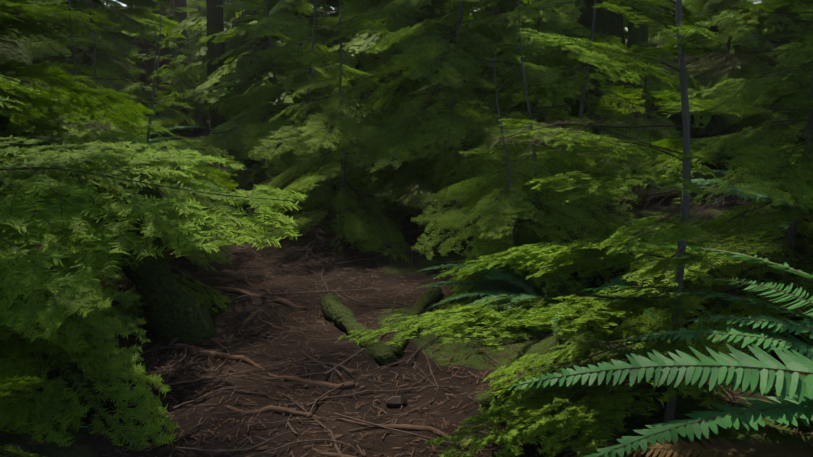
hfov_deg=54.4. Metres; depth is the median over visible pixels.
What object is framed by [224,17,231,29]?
conifer tree
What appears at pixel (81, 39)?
conifer tree
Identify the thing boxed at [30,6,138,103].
conifer tree
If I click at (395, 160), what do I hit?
fern
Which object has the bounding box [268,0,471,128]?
conifer tree
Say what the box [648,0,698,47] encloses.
tree
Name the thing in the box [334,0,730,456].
hemlock sapling
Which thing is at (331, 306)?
mossy logs
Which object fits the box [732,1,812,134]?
tree
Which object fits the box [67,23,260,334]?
sapling
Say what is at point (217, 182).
conifer tree
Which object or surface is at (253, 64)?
conifer tree
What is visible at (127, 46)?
conifer tree
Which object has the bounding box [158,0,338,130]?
conifer tree
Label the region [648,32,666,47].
tree
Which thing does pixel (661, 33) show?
tree
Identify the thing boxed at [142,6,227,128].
conifer tree
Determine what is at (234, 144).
conifer tree
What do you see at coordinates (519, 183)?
sapling
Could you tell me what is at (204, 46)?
conifer tree
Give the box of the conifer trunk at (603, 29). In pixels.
[575,0,626,175]
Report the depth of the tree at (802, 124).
4.07 m
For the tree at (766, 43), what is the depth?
10.87 m
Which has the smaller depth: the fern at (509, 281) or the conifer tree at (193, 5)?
the fern at (509, 281)
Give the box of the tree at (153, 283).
[0,35,216,343]
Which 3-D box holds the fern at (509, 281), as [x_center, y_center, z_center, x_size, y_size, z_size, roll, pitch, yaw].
[0.547,0.244,3.071,1.059,0.231,1.032,10,15,40]
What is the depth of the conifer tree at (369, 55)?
9.33 m
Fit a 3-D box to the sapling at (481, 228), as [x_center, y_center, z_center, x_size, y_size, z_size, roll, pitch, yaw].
[0.435,-0.123,3.254,0.992,1.257,0.863,5,12,22]
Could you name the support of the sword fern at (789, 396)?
on the ground
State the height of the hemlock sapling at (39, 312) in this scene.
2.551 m
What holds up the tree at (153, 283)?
on the ground
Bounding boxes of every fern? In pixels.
[102,113,201,136]
[133,125,253,181]
[177,155,280,193]
[312,142,467,171]
[410,253,699,335]
[491,245,812,456]
[505,153,718,201]
[645,153,812,232]
[664,137,798,168]
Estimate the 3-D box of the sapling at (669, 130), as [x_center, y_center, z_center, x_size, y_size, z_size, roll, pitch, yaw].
[1.595,-0.693,5.536,0.975,1.420,1.121,-3,12,-15]
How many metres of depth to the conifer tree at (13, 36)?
5.52 m
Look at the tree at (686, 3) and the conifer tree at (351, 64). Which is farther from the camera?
the tree at (686, 3)
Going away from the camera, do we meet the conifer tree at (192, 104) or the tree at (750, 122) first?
the tree at (750, 122)
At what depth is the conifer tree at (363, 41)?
7.03 m
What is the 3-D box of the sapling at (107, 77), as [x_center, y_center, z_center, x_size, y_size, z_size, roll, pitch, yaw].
[-1.583,-0.313,4.105,0.955,1.391,1.098,-1,12,-6]
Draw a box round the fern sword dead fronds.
[564,385,812,456]
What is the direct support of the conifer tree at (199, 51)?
on the ground
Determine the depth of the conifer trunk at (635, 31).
6.03 m
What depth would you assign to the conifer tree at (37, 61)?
8.08 m
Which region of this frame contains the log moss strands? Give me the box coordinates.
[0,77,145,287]
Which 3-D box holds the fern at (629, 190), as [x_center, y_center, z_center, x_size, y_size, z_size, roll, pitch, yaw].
[1.346,-0.344,5.461,1.512,0.310,1.227,4,12,21]
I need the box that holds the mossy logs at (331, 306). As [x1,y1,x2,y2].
[320,285,570,408]
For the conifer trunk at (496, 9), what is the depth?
15.09 m
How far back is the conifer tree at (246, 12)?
12.06 m
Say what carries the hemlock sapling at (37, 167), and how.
on the ground
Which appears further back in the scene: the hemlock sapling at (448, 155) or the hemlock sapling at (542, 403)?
the hemlock sapling at (448, 155)
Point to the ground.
(472, 361)
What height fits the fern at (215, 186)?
0.378 m
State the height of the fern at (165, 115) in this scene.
0.462 m
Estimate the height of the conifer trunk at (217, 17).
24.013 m
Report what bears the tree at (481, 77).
on the ground
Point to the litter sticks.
(395, 401)
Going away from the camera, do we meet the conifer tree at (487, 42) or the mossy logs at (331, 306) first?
the mossy logs at (331, 306)
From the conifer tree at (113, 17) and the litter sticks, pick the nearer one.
the litter sticks
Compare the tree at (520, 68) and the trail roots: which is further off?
the tree at (520, 68)
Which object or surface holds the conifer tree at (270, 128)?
on the ground
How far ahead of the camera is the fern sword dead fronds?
1.76 m
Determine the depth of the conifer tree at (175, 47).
13.21 m
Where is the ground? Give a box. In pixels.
[0,93,812,456]
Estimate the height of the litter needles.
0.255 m
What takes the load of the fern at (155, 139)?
on the ground
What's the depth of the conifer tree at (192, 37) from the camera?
20.17 m
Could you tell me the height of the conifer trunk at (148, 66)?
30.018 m
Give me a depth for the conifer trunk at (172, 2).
16.43 m
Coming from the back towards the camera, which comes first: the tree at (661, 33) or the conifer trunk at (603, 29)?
the tree at (661, 33)
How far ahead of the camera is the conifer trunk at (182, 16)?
16.88 m
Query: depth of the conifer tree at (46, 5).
9.00 m
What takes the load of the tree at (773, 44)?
on the ground
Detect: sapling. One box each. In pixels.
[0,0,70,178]
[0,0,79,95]
[0,0,182,450]
[0,74,308,456]
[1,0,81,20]
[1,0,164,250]
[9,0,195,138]
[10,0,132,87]
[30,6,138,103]
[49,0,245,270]
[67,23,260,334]
[69,29,188,260]
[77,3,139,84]
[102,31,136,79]
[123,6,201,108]
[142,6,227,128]
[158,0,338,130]
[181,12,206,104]
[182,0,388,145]
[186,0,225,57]
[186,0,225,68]
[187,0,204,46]
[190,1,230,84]
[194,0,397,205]
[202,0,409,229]
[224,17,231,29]
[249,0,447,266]
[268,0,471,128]
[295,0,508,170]
[299,0,594,250]
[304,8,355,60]
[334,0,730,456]
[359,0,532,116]
[411,0,638,293]
[411,48,602,331]
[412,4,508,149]
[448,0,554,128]
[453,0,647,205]
[456,0,718,272]
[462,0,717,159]
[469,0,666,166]
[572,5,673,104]
[577,0,812,359]
[584,28,717,201]
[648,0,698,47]
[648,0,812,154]
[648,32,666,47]
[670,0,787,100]
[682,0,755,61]
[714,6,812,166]
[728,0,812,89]
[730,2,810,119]
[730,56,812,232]
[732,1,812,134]
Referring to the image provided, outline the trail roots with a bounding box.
[176,281,491,456]
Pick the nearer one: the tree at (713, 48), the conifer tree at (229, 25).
the tree at (713, 48)
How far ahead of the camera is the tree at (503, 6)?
9.50 m
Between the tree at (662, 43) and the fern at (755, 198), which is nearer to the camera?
the fern at (755, 198)
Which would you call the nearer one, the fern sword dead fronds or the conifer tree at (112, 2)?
the fern sword dead fronds
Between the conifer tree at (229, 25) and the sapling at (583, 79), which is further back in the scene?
the conifer tree at (229, 25)
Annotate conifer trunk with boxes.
[134,0,193,98]
[135,0,191,112]
[175,0,192,88]
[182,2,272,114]
[206,0,226,135]
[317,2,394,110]
[490,4,519,33]
[575,0,626,175]
[625,0,648,161]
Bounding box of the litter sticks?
[1,180,812,456]
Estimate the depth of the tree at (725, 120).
8.50 m
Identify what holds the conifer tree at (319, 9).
on the ground
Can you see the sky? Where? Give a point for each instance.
(124, 5)
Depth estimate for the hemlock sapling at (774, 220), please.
2.77 m
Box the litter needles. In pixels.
[0,187,812,456]
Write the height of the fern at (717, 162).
0.344 m

